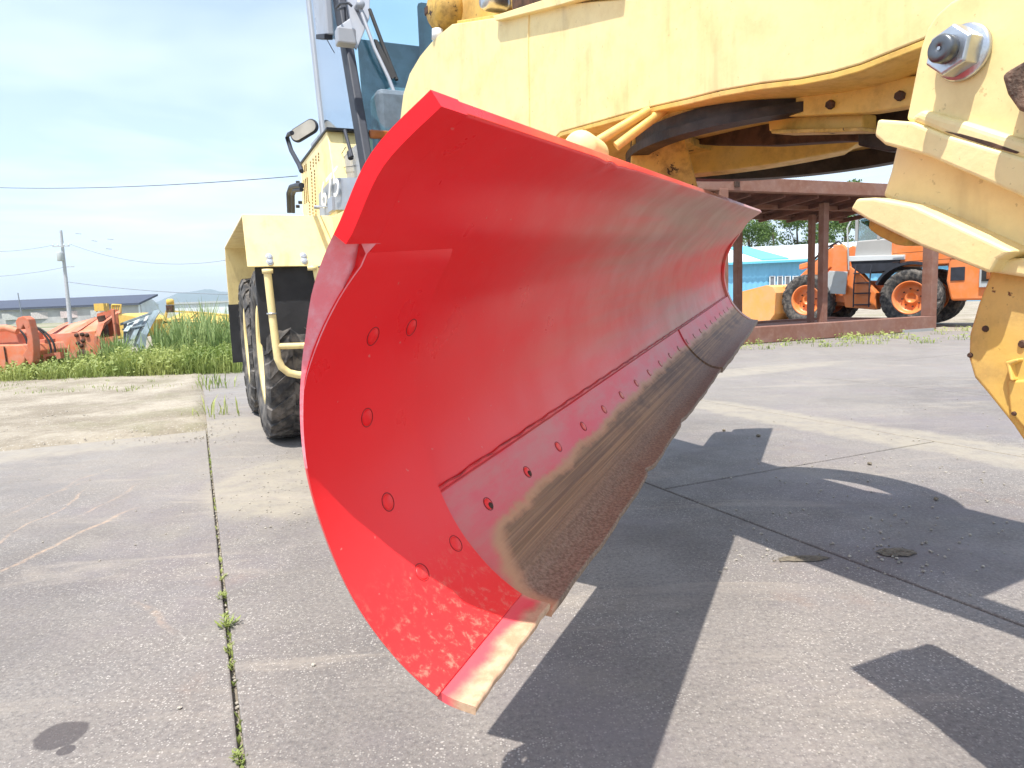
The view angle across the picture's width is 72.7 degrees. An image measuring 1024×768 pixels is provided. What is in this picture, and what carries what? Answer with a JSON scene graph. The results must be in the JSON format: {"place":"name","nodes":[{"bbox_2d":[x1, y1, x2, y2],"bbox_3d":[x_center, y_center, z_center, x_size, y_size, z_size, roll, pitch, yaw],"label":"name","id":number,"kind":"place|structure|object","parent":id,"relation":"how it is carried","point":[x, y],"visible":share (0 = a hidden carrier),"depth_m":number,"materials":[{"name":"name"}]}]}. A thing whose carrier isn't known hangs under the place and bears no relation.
{"place":"outdoors","nodes":[
{"label":"outdoors","id":0,"kind":"place"},
{"bbox_2d":[9,312,174,331],"bbox_3d":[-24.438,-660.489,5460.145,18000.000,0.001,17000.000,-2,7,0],"label":"ground","id":1,"kind":"structure","parent":0,"point":[46,327],"depth_m":101.52,"materials":[{"name":"beige soil"}]},
{"bbox_2d":[52,230,73,323],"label":"utility pole","id":2,"kind":"object","parent":1,"relation":"on","point":[60,256],"visible":1,"depth_m":71.81,"materials":[{"name":"concrete"}]},
{"bbox_2d":[70,244,224,263],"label":"cable","id":3,"kind":"object","parent":2,"relation":"attached to","point":[145,262],"visible":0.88,"depth_m":68.77,"materials":[{"name":"metal"}]},
{"bbox_2d":[70,282,227,294],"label":"cable","id":4,"kind":"object","parent":2,"relation":"attached to","point":[147,290],"visible":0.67,"depth_m":67.77,"materials":[{"name":"metal"}]},
{"bbox_2d":[0,294,158,324],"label":"long shed","id":5,"kind":"structure","parent":1,"relation":"on","point":[82,309],"depth_m":127.54,"materials":[{"name":"grey metal"}]},
{"bbox_2d":[174,301,228,314],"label":"white building","id":6,"kind":"structure","parent":1,"relation":"on","point":[221,305],"depth_m":144.81,"materials":[{"name":"white metal"}]},
{"bbox_2d":[743,220,783,246],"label":"tree","id":7,"kind":"object","parent":1,"relation":"on","point":[760,234],"visible":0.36,"depth_m":61.84,"materials":[{"name":"green plant"}]},
{"bbox_2d":[743,220,801,246],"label":"tree","id":8,"kind":"object","parent":1,"relation":"on","point":[772,228],"visible":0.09,"depth_m":65.92,"materials":[{"name":"green plant"}]},
{"bbox_2d":[774,220,832,245],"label":"tree","id":9,"kind":"object","parent":1,"relation":"on","point":[791,224],"visible":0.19,"depth_m":64.54,"materials":[{"name":"green plant"}]},
{"bbox_2d":[789,220,849,244],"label":"tree","id":10,"kind":"object","parent":1,"relation":"on","point":[833,225],"visible":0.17,"depth_m":63.68,"materials":[{"name":"green plant"}]},
{"bbox_2d":[818,178,871,241],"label":"tree","id":11,"kind":"object","parent":1,"relation":"on","point":[853,180],"visible":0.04,"depth_m":70.02,"materials":[{"name":"green plant"}]},
{"bbox_2d":[728,242,980,300],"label":"blue building","id":12,"kind":"structure","parent":1,"relation":"on","point":[769,265],"depth_m":46.74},
{"bbox_2d":[769,276,774,284],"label":"window","id":13,"kind":"structure","parent":12,"relation":"in","point":[771,278],"depth_m":46.48,"materials":[{"name":"white glass"}]},
{"bbox_2d":[777,276,782,284],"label":"window","id":14,"kind":"structure","parent":12,"relation":"in","point":[779,278],"depth_m":46.37,"materials":[{"name":"white glass"}]},
{"bbox_2d":[785,276,790,284],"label":"window","id":15,"kind":"structure","parent":12,"relation":"in","point":[787,278],"depth_m":46.24,"materials":[{"name":"white glass"}]},
{"bbox_2d":[840,215,883,241],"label":"tree","id":16,"kind":"object","parent":1,"relation":"on","point":[867,235],"visible":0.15,"depth_m":63.26,"materials":[{"name":"green plant"}]},
{"bbox_2d":[0,176,295,188],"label":"cable","id":17,"kind":"object","parent":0,"point":[169,184],"visible":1,"depth_m":18.00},
{"bbox_2d":[156,289,228,312],"bbox_3d":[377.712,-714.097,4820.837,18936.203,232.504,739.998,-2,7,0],"label":"mountains","id":18,"kind":"structure","parent":0,"point":[212,295],"depth_m":5017.25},
{"bbox_2d":[0,0,892,309],"label":"sky","id":19,"kind":"structure","parent":0,"point":[116,94],"materials":[{"name":"blue"}]},
{"bbox_2d":[0,301,979,450],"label":"dirt yard","id":20,"kind":"structure","parent":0,"point":[128,414],"depth_m":7.75,"materials":[{"name":"beige soil"}]},
{"bbox_2d":[0,316,67,371],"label":"loader attachment","id":21,"kind":"object","parent":20,"relation":"on","point":[24,340],"visible":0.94,"depth_m":12.05,"materials":[{"name":"orange paint"}]},
{"bbox_2d":[43,303,120,359],"bbox_3d":[-8.053,-0.940,13.203,1.494,1.143,0.792,-2,7,0],"label":"snow plough","id":22,"kind":"object","parent":20,"relation":"on","point":[106,322],"visible":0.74,"depth_m":12.91,"materials":[{"name":"orange paint"}]},
{"bbox_2d":[0,339,242,381],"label":"weeds","id":23,"kind":"object","parent":20,"relation":"on","point":[215,360],"visible":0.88,"depth_m":11.62,"materials":[{"name":"green plant"}]},
{"bbox_2d":[40,296,230,365],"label":"reeds","id":24,"kind":"object","parent":20,"relation":"on","point":[206,330],"visible":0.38,"depth_m":12.79,"materials":[{"name":"green plant"}]},
{"bbox_2d":[111,304,167,338],"bbox_3d":[-8.161,-1.392,15.301,0.647,0.766,0.991,0,7,14],"label":"yellow plough","id":25,"kind":"object","parent":20,"relation":"on","point":[123,317],"visible":0.38,"depth_m":14.92,"materials":[{"name":"yellow metal"}]},
{"bbox_2d":[120,310,159,348],"bbox_3d":[-7.108,-1.048,13.398,0.790,0.738,0.316,-2,7,0],"label":"grey plough","id":26,"kind":"object","parent":20,"relation":"on","point":[138,325],"visible":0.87,"depth_m":13.34,"materials":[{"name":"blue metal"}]},
{"bbox_2d":[162,299,228,333],"bbox_3d":[-6.831,-1.359,15.683,1.920,1.160,0.681,-2,7,0],"label":"yellow plough","id":27,"kind":"object","parent":20,"relation":"on","point":[170,304],"visible":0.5,"depth_m":15.41,"materials":[{"name":"yellow metal"}]},
{"bbox_2d":[742,214,990,322],"bbox_3d":[9.791,-3.250,19.063,2.520,3.219,6.786,-8,9,-40],"label":"wheel loader","id":28,"kind":"object","parent":20,"relation":"on","point":[853,288],"visible":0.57,"depth_m":18.31,"materials":[{"name":"metal"}]},
{"bbox_2d":[0,330,1023,767],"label":"pavement","id":29,"kind":"structure","parent":0,"point":[836,662],"depth_m":2.37,"materials":[{"name":"grey concrete"}]},
{"bbox_2d":[216,589,226,598],"bbox_3d":[-1.062,0.773,2.552,0.043,0.032,0.076,-2,7,0],"label":"joint weed","id":30,"kind":"object","parent":29,"relation":"on","point":[223,595],"visible":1,"depth_m":2.56,"materials":[{"name":"green plant"}]},
{"bbox_2d":[214,610,240,628],"bbox_3d":[-0.941,0.788,2.301,0.085,0.052,0.085,-2,7,0],"label":"joint weed","id":31,"kind":"object","parent":29,"relation":"on","point":[226,625],"visible":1,"depth_m":2.32,"materials":[{"name":"green plant"}]},
{"bbox_2d":[208,448,247,767],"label":"joint moss","id":32,"kind":"object","parent":29,"relation":"on","point":[236,714],"visible":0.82,"depth_m":2.13,"materials":[{"name":"green plant"}]},
{"bbox_2d":[224,643,233,654],"bbox_3d":[-0.875,0.816,2.154,0.029,0.028,0.069,-2,7,0],"label":"joint weed","id":33,"kind":"object","parent":29,"relation":"on","point":[228,650],"visible":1,"depth_m":2.15,"materials":[{"name":"green plant"}]},
{"bbox_2d":[229,744,244,765],"bbox_3d":[-0.641,0.871,1.628,0.039,0.029,0.067,-4,7,-17],"label":"joint weed","id":34,"kind":"object","parent":29,"relation":"on","point":[238,752],"visible":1,"depth_m":1.63,"materials":[{"name":"green plant"}]},
{"bbox_2d":[0,326,970,418],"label":"grass tufts","id":35,"kind":"object","parent":29,"relation":"on","point":[768,346],"visible":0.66,"depth_m":12.35,"materials":[{"name":"green plant"}]},
{"bbox_2d":[5,379,1023,767],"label":"grit","id":36,"kind":"object","parent":29,"relation":"on","point":[579,647],"visible":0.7,"depth_m":3.29,"materials":[{"name":"grey gravel"}]},
{"bbox_2d":[225,0,1023,714],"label":"motor grader","id":37,"kind":"object","parent":29,"relation":"on","point":[491,326],"visible":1,"depth_m":1.49,"materials":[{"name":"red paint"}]},
{"bbox_2d":[772,553,828,561],"bbox_3d":[1.119,0.673,2.700,0.229,0.006,0.066,-2,7,0],"label":"debris patch","id":38,"kind":"object","parent":29,"relation":"on","point":[818,557],"visible":1,"depth_m":2.69,"materials":[{"name":"beige"}]},
{"bbox_2d":[696,179,938,343],"bbox_3d":[5.778,-2.607,15.524,7.350,3.290,3.050,-5,8,-23],"label":"steel shelter","id":39,"kind":"object","parent":29,"relation":"on","point":[822,203],"visible":0.52,"depth_m":14.99,"materials":[{"name":"brown metal"}]},
{"bbox_2d":[873,545,916,556],"bbox_3d":[1.505,0.655,2.732,0.151,0.006,0.113,-4,7,-16],"label":"debris patch","id":40,"kind":"object","parent":29,"relation":"on","point":[902,551],"visible":1,"depth_m":2.72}
]}

